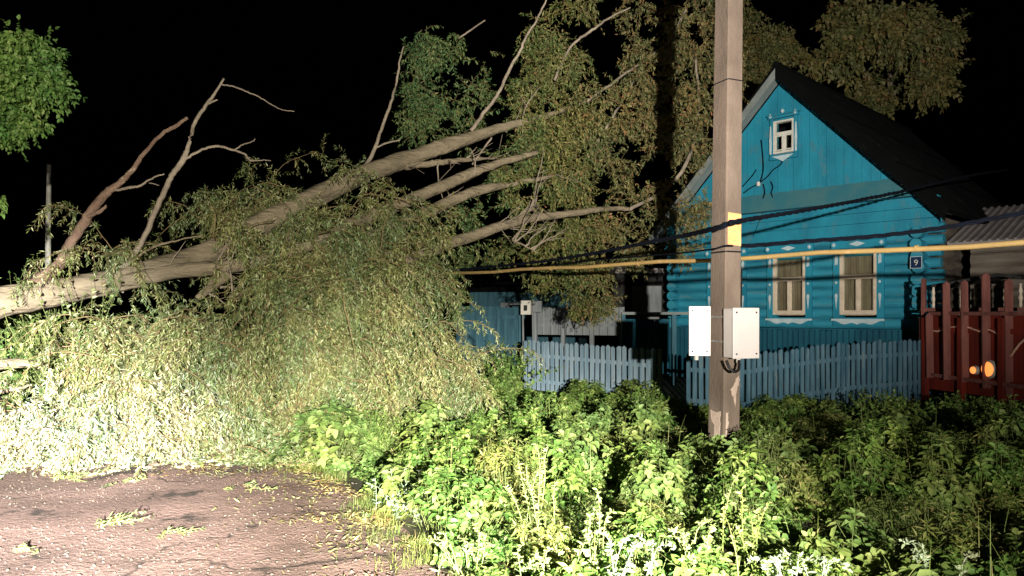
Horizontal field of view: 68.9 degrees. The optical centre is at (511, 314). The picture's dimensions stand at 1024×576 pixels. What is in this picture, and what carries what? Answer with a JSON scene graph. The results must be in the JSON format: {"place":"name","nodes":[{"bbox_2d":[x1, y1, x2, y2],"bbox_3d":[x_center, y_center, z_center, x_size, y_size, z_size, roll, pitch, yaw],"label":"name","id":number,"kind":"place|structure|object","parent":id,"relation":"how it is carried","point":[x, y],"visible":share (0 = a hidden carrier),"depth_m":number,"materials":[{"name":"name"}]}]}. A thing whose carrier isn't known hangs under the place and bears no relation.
{"place":"outdoors","nodes":[
{"label":"outdoors","id":0,"kind":"place"},
{"bbox_2d":[0,338,453,575],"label":"road","id":1,"kind":"structure","parent":0,"point":[189,505],"depth_m":5.55,"materials":[{"name":"soil"}]},
{"bbox_2d":[11,543,38,554],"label":"fallen twig","id":2,"kind":"object","parent":1,"relation":"on","point":[19,548],"visible":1,"depth_m":4.94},
{"bbox_2d":[45,164,50,365],"bbox_3d":[-11.807,-1.107,19.000,0.139,5.414,0.139,0,0,-36],"label":"concrete post","id":3,"kind":"object","parent":1,"relation":"on","point":[48,214],"visible":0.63,"depth_m":18.95,"materials":[{"name":"white paint"}]},
{"bbox_2d":[0,258,99,413],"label":"shrub","id":4,"kind":"object","parent":1,"relation":"on","point":[17,376],"visible":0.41,"depth_m":11.90,"materials":[{"name":"green plant"}]},
{"bbox_2d":[2,270,113,412],"bbox_3d":[-6.182,0.512,10.117,1.405,2.184,1.531,0,0,-30],"label":"shrub","id":5,"kind":"object","parent":1,"relation":"on","point":[36,352],"visible":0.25,"depth_m":10.07,"materials":[{"name":"green plant"}]},
{"bbox_2d":[0,271,145,414],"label":"shrub","id":6,"kind":"object","parent":1,"relation":"on","point":[45,339],"visible":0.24,"depth_m":8.68,"materials":[{"name":"green plant"}]},
{"bbox_2d":[49,467,113,481],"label":"fallen twig","id":7,"kind":"object","parent":1,"relation":"on","point":[70,476],"visible":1,"depth_m":7.11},
{"bbox_2d":[94,510,154,528],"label":"fallen twig","id":8,"kind":"object","parent":1,"relation":"on","point":[111,521],"visible":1,"depth_m":5.58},
{"bbox_2d":[143,462,164,468],"bbox_3d":[-3.696,1.550,7.716,0.062,0.046,0.266,0,0,30],"label":"stick","id":9,"kind":"object","parent":1,"relation":"on","point":[153,464],"visible":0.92,"depth_m":7.71,"materials":[{"name":"brown wood"}]},
{"bbox_2d":[156,526,205,538],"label":"fallen twig","id":10,"kind":"object","parent":1,"relation":"on","point":[178,531],"visible":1,"depth_m":5.36,"materials":[{"name":"plant"}]},
{"bbox_2d":[0,449,456,575],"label":"leaf litter","id":11,"kind":"object","parent":1,"relation":"on","point":[350,511],"visible":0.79,"depth_m":6.21,"materials":[{"name":"plant"}]},
{"bbox_2d":[223,479,277,492],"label":"fallen twig","id":12,"kind":"object","parent":1,"relation":"on","point":[250,485],"visible":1,"depth_m":6.68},
{"bbox_2d":[275,458,316,467],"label":"fallen twig","id":13,"kind":"object","parent":1,"relation":"on","point":[307,462],"visible":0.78,"depth_m":7.70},
{"bbox_2d":[360,511,382,524],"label":"fallen twig","id":14,"kind":"object","parent":1,"relation":"on","point":[364,517],"visible":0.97,"depth_m":5.72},
{"bbox_2d":[0,0,750,487],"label":"fallen willow","id":15,"kind":"object","parent":1,"relation":"on","point":[186,390],"visible":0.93,"depth_m":9.66,"materials":[{"name":"green plant"}]},
{"bbox_2d":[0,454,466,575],"bbox_3d":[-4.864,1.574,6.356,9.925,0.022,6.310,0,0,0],"label":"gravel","id":16,"kind":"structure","parent":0,"point":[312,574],"depth_m":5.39,"materials":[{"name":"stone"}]},
{"bbox_2d":[0,319,1023,575],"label":"ground","id":17,"kind":"structure","parent":0,"point":[600,341],"depth_m":13.92,"materials":[{"name":"soil"}]},
{"bbox_2d":[0,14,87,218],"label":"maple tree","id":18,"kind":"object","parent":17,"relation":"on","point":[25,69],"visible":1,"depth_m":9.18,"materials":[{"name":"green plant"}]},
{"bbox_2d":[335,404,414,452],"bbox_3d":[-1.500,1.302,8.332,0.892,0.609,0.759,0,0,0],"label":"shrub","id":19,"kind":"object","parent":17,"relation":"on","point":[373,426],"visible":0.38,"depth_m":8.26,"materials":[{"name":"green plant"}]},
{"bbox_2d":[366,466,422,519],"bbox_3d":[-0.929,1.417,5.987,0.443,0.372,0.371,0,0,0],"label":"silvery weed","id":20,"kind":"object","parent":17,"relation":"on","point":[372,486],"visible":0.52,"depth_m":5.98,"materials":[{"name":"green plant"}]},
{"bbox_2d":[386,469,482,526],"bbox_3d":[-0.524,1.422,5.854,0.975,0.365,0.706,0,0,-28],"label":"silvery weed","id":21,"kind":"object","parent":17,"relation":"on","point":[405,510],"visible":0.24,"depth_m":5.76,"materials":[{"name":"green plant"}]},
{"bbox_2d":[211,435,662,575],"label":"verge grass","id":22,"kind":"structure","parent":17,"relation":"on","point":[335,474],"depth_m":5.67,"materials":[{"name":"green plant"}]},
{"bbox_2d":[422,523,489,575],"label":"tall weed","id":23,"kind":"object","parent":17,"relation":"on","point":[455,565],"visible":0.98,"depth_m":4.49,"materials":[{"name":"green plant"}]},
{"bbox_2d":[456,306,524,379],"bbox_3d":[-0.556,0.685,18.848,2.074,1.829,0.173,0,0,35],"label":"board fence","id":24,"kind":"object","parent":17,"relation":"on","point":[506,323],"visible":0.56,"depth_m":18.83,"materials":[{"name":"blue wood"}]},
{"bbox_2d":[472,337,563,403],"bbox_3d":[0.025,0.993,12.732,1.664,1.223,1.247,0,0,-28],"label":"shrub","id":25,"kind":"object","parent":17,"relation":"on","point":[510,382],"visible":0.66,"depth_m":12.52,"materials":[{"name":"green plant"}]},
{"bbox_2d":[462,277,586,363],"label":"shed","id":26,"kind":"structure","parent":17,"relation":"on","point":[492,293],"depth_m":24.59,"materials":[{"name":"wood"}]},
{"bbox_2d":[501,303,520,307],"bbox_3d":[0.016,0.550,24.677,0.800,1.900,0.028,0,0,12],"label":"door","id":27,"kind":"structure","parent":26,"relation":"in","point":[506,305],"depth_m":24.68,"materials":[{"name":"wood"}]},
{"bbox_2d":[502,443,559,550],"bbox_3d":[0.189,1.228,5.035,0.467,0.747,0.363,0,0,-43],"label":"tall weed","id":28,"kind":"object","parent":17,"relation":"on","point":[537,519],"visible":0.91,"depth_m":5.01,"materials":[{"name":"green plant"}]},
{"bbox_2d":[521,300,541,382],"bbox_3d":[0.448,0.635,17.398,0.502,1.930,0.230,0,0,15],"label":"mailbox","id":29,"kind":"object","parent":17,"relation":"on","point":[529,307],"visible":0.86,"depth_m":17.34,"materials":[{"name":"white paint"}]},
{"bbox_2d":[512,542,571,575],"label":"tall weed","id":30,"kind":"object","parent":17,"relation":"on","point":[530,566],"visible":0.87,"depth_m":4.08,"materials":[{"name":"green plant"}]},
{"bbox_2d":[510,391,577,432],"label":"shrub","id":31,"kind":"object","parent":17,"relation":"on","point":[555,411],"visible":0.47,"depth_m":9.51,"materials":[{"name":"green plant"}]},
{"bbox_2d":[534,307,624,381],"bbox_3d":[1.556,0.711,17.541,2.202,1.778,0.174,0,0,21],"label":"board fence","id":32,"kind":"object","parent":17,"relation":"on","point":[542,320],"visible":0.58,"depth_m":17.59,"materials":[{"name":"grey wood"}]},
{"bbox_2d":[524,339,662,397],"bbox_3d":[1.447,1.031,14.313,0.064,1.037,3.559,0,0,-42],"label":"picket fence","id":33,"kind":"object","parent":17,"relation":"on","point":[650,365],"visible":0.78,"depth_m":14.17,"materials":[{"name":"wood"}]},
{"bbox_2d":[573,488,616,571],"bbox_3d":[0.499,1.331,4.457,0.218,0.541,0.286,0,0,-15],"label":"tall weed","id":34,"kind":"object","parent":17,"relation":"on","point":[588,526],"visible":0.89,"depth_m":4.45,"materials":[{"name":"green plant"}]},
{"bbox_2d":[589,530,675,575],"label":"tall weed","id":35,"kind":"object","parent":17,"relation":"on","point":[651,566],"visible":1,"depth_m":4.14,"materials":[{"name":"green plant"}]},
{"bbox_2d":[609,266,670,370],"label":"shed","id":36,"kind":"structure","parent":17,"relation":"on","point":[641,293],"depth_m":20.84,"materials":[{"name":"black wood"}]},
{"bbox_2d":[632,286,660,347],"bbox_3d":[3.758,0.350,20.824,0.800,2.300,0.028,0,0,10],"label":"door","id":37,"kind":"structure","parent":36,"relation":"in","point":[644,298],"depth_m":20.81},
{"bbox_2d":[267,378,1023,575],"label":"burdock","id":38,"kind":"object","parent":17,"relation":"on","point":[581,426],"visible":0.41,"depth_m":7.00,"materials":[{"name":"green plant"}]},
{"bbox_2d":[283,378,1023,575],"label":"nettles","id":39,"kind":"object","parent":17,"relation":"on","point":[868,459],"visible":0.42,"depth_m":6.04,"materials":[{"name":"green plant"}]},
{"bbox_2d":[630,380,679,415],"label":"shrub","id":40,"kind":"object","parent":17,"relation":"on","point":[646,394],"visible":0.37,"depth_m":10.95,"materials":[{"name":"green plant"}]},
{"bbox_2d":[288,393,1023,575],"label":"ground cover","id":41,"kind":"object","parent":17,"relation":"on","point":[370,469],"visible":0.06,"depth_m":5.43,"materials":[{"name":"green plant"}]},
{"bbox_2d":[302,391,1023,574],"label":"undergrowth","id":42,"kind":"object","parent":17,"relation":"on","point":[941,517],"visible":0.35,"depth_m":5.55,"materials":[{"name":"green plant"}]},
{"bbox_2d":[667,518,716,574],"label":"tall weed","id":43,"kind":"object","parent":17,"relation":"on","point":[683,535],"visible":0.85,"depth_m":4.21,"materials":[{"name":"green plant"}]},
{"bbox_2d":[376,392,1023,575],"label":"tall grass","id":44,"kind":"structure","parent":17,"relation":"on","point":[783,496],"depth_m":5.16,"materials":[{"name":"green plant"}]},
{"bbox_2d":[416,240,1023,276],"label":"gas pipe","id":45,"kind":"object","parent":17,"relation":"on","point":[916,248],"visible":0.59,"depth_m":7.50,"materials":[{"name":"yellow metal"}]},
{"bbox_2d":[708,0,742,475],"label":"utility pole","id":46,"kind":"object","parent":17,"relation":"on","point":[724,393],"visible":0.83,"depth_m":7.41,"materials":[{"name":"concrete"}]},
{"bbox_2d":[428,245,733,282],"bbox_3d":[-0.512,-0.570,12.348,1.020,0.380,11.454,0,0,-31],"label":"cable","id":47,"kind":"object","parent":46,"relation":"attached to","point":[632,257],"visible":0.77,"depth_m":9.17,"materials":[{"name":"black rubber"}]},
{"bbox_2d":[689,306,710,359],"bbox_3d":[1.889,0.186,7.523,0.212,0.542,0.144,0,0,12],"label":"meter box","id":48,"kind":"object","parent":46,"relation":"attached to","point":[699,330],"visible":1,"depth_m":7.46,"materials":[{"name":"white metal"}]},
{"bbox_2d":[433,168,1008,271],"bbox_3d":[4.578,-1.905,11.275,13.402,2.462,7.579,0,0,-9],"label":"cable","id":49,"kind":"object","parent":46,"relation":"attached to","point":[733,222],"visible":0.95,"depth_m":8.90,"materials":[{"name":"black rubber"}]},
{"bbox_2d":[724,308,758,362],"bbox_3d":[2.236,0.201,7.285,0.302,0.536,0.174,0,0,-20],"label":"meter box","id":50,"kind":"object","parent":46,"relation":"attached to","point":[741,333],"visible":1,"depth_m":7.21,"materials":[{"name":"white metal"}]},
{"bbox_2d":[725,360,740,372],"bbox_3d":[2.146,0.496,7.173,0.210,0.126,0.088,0,0,-33],"label":"cable loop","id":51,"kind":"object","parent":50,"relation":"hanging from","point":[731,369],"visible":1,"depth_m":7.13,"materials":[{"name":"black rubber"}]},
{"bbox_2d":[740,270,742,306],"bbox_3d":[2.333,-0.270,7.620,0.042,0.375,0.037,0,0,0],"label":"conduit","id":52,"kind":"object","parent":46,"relation":"attached to","point":[741,290],"visible":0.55,"depth_m":7.61,"materials":[{"name":"black plastic"}]},
{"bbox_2d":[741,210,1023,247],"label":"cable","id":53,"kind":"object","parent":46,"relation":"attached to","point":[942,227],"visible":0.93,"depth_m":6.92,"materials":[{"name":"black rubber"}]},
{"bbox_2d":[721,470,742,526],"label":"tall weed","id":54,"kind":"object","parent":17,"relation":"on","point":[730,488],"visible":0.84,"depth_m":5.35,"materials":[{"name":"green plant"}]},
{"bbox_2d":[716,484,771,575],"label":"tall weed","id":55,"kind":"object","parent":17,"relation":"on","point":[755,534],"visible":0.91,"depth_m":4.32,"materials":[{"name":"green plant"}]},
{"bbox_2d":[710,0,808,107],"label":"broadleaf tree","id":56,"kind":"object","parent":17,"relation":"on","point":[765,47],"visible":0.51,"depth_m":24.73,"materials":[{"name":"green plant"}]},
{"bbox_2d":[739,411,798,446],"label":"shrub","id":57,"kind":"object","parent":17,"relation":"on","point":[757,426],"visible":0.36,"depth_m":8.52,"materials":[{"name":"green plant"}]},
{"bbox_2d":[746,552,803,575],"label":"tall weed","id":58,"kind":"object","parent":17,"relation":"on","point":[774,560],"visible":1,"depth_m":3.96,"materials":[{"name":"green plant"}]},
{"bbox_2d":[686,339,920,410],"bbox_3d":[5.262,0.972,12.661,4.573,1.156,0.780,0,0,-10],"label":"picket fence","id":59,"kind":"object","parent":17,"relation":"on","point":[812,362],"visible":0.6,"depth_m":12.66,"materials":[{"name":"blue wood"}]},
{"bbox_2d":[779,548,852,575],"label":"tall weed","id":60,"kind":"object","parent":17,"relation":"on","point":[825,567],"visible":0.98,"depth_m":4.02,"materials":[{"name":"green plant"}]},
{"bbox_2d":[786,0,975,120],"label":"broadleaf tree","id":61,"kind":"object","parent":17,"relation":"on","point":[917,38],"visible":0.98,"depth_m":23.35,"materials":[{"name":"green plant"}]},
{"bbox_2d":[844,387,923,420],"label":"shrub","id":62,"kind":"object","parent":17,"relation":"on","point":[867,408],"visible":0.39,"depth_m":10.53,"materials":[{"name":"green plant"}]},
{"bbox_2d":[897,538,979,575],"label":"tall weed","id":63,"kind":"object","parent":17,"relation":"on","point":[917,554],"visible":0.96,"depth_m":4.01,"materials":[{"name":"green plant"}]},
{"bbox_2d":[907,390,1008,437],"bbox_3d":[5.869,1.304,9.722,1.216,0.604,1.224,0,0,0],"label":"shrub","id":64,"kind":"object","parent":17,"relation":"on","point":[959,411],"visible":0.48,"depth_m":9.69,"materials":[{"name":"green plant"}]},
{"bbox_2d":[919,273,1023,407],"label":"red fence","id":65,"kind":"object","parent":17,"relation":"on","point":[1008,313],"visible":0.87,"depth_m":12.36,"materials":[{"name":"red wood"}]},
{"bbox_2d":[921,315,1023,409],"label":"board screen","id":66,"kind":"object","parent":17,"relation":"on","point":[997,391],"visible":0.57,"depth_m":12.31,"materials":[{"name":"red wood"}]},
{"bbox_2d":[970,366,979,374],"bbox_3d":[7.591,0.912,12.267,0.115,0.150,0.147,0,0,-12],"label":"amber lamp","id":67,"kind":"object","parent":66,"relation":"attached to","point":[974,370],"visible":1,"depth_m":12.22,"materials":[{"name":"orange plastic"}]},
{"bbox_2d":[933,326,1023,356],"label":"rope","id":68,"kind":"object","parent":66,"relation":"attached to","point":[1016,348],"visible":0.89,"depth_m":11.93,"materials":[{"name":"red"}]},
{"bbox_2d":[981,360,996,377],"bbox_3d":[7.649,0.874,11.988,0.115,0.299,0.295,0,0,-12],"label":"amber lamp","id":69,"kind":"object","parent":66,"relation":"attached to","point":[990,368],"visible":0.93,"depth_m":11.91,"materials":[{"name":"orange plastic"}]},
{"bbox_2d":[921,273,1023,316],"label":"porch","id":70,"kind":"object","parent":17,"relation":"on","point":[970,281],"visible":0.54,"depth_m":13.04,"materials":[{"name":"brown wood"}]},
{"bbox_2d":[947,204,1023,316],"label":"log annex","id":71,"kind":"object","parent":17,"relation":"on","point":[1006,260],"visible":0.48,"depth_m":15.49,"materials":[{"name":"grey wood"}]},
{"bbox_2d":[961,394,1023,443],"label":"shrub","id":72,"kind":"object","parent":17,"relation":"on","point":[990,412],"visible":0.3,"depth_m":9.04,"materials":[{"name":"green plant"}]},
{"bbox_2d":[0,0,1023,318],"label":"sky","id":73,"kind":"structure","parent":0,"point":[142,67],"materials":[{"name":"black"}]},
{"bbox_2d":[621,312,688,384],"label":"blue gate","id":74,"kind":"structure","parent":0,"point":[638,333],"depth_m":17.00,"materials":[{"name":"blue wood"}]},
{"bbox_2d":[648,61,1004,394],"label":"wooden house","id":75,"kind":"structure","parent":0,"point":[807,142],"depth_m":16.80,"materials":[{"name":"blue paint"}]},
{"bbox_2d":[705,247,747,307],"bbox_3d":[5.239,-0.695,18.296,0.115,1.870,1.170,0,0,-44],"label":"window","id":76,"kind":"structure","parent":75,"relation":"in","point":[744,251],"depth_m":17.96,"materials":[{"name":"blue paint"}]},
{"bbox_2d":[766,108,800,160],"bbox_3d":[6.295,-4.147,17.273,0.205,1.215,0.770,0,0,-44],"label":"window","id":77,"kind":"structure","parent":75,"relation":"in","point":[773,135],"depth_m":17.23,"materials":[{"name":"white paint"}]},
{"bbox_2d":[765,243,813,324],"bbox_3d":[6.421,-0.695,17.214,0.303,1.870,1.170,0,0,-44],"label":"window","id":78,"kind":"structure","parent":75,"relation":"in","point":[789,282],"depth_m":17.23,"materials":[{"name":"blue paint"}]},
{"bbox_2d":[831,237,886,325],"bbox_3d":[7.495,-0.695,16.110,0.303,1.870,1.170,0,0,-44],"label":"window","id":79,"kind":"structure","parent":75,"relation":"in","point":[858,281],"depth_m":16.13,"materials":[{"name":"blue paint"}]}
]}

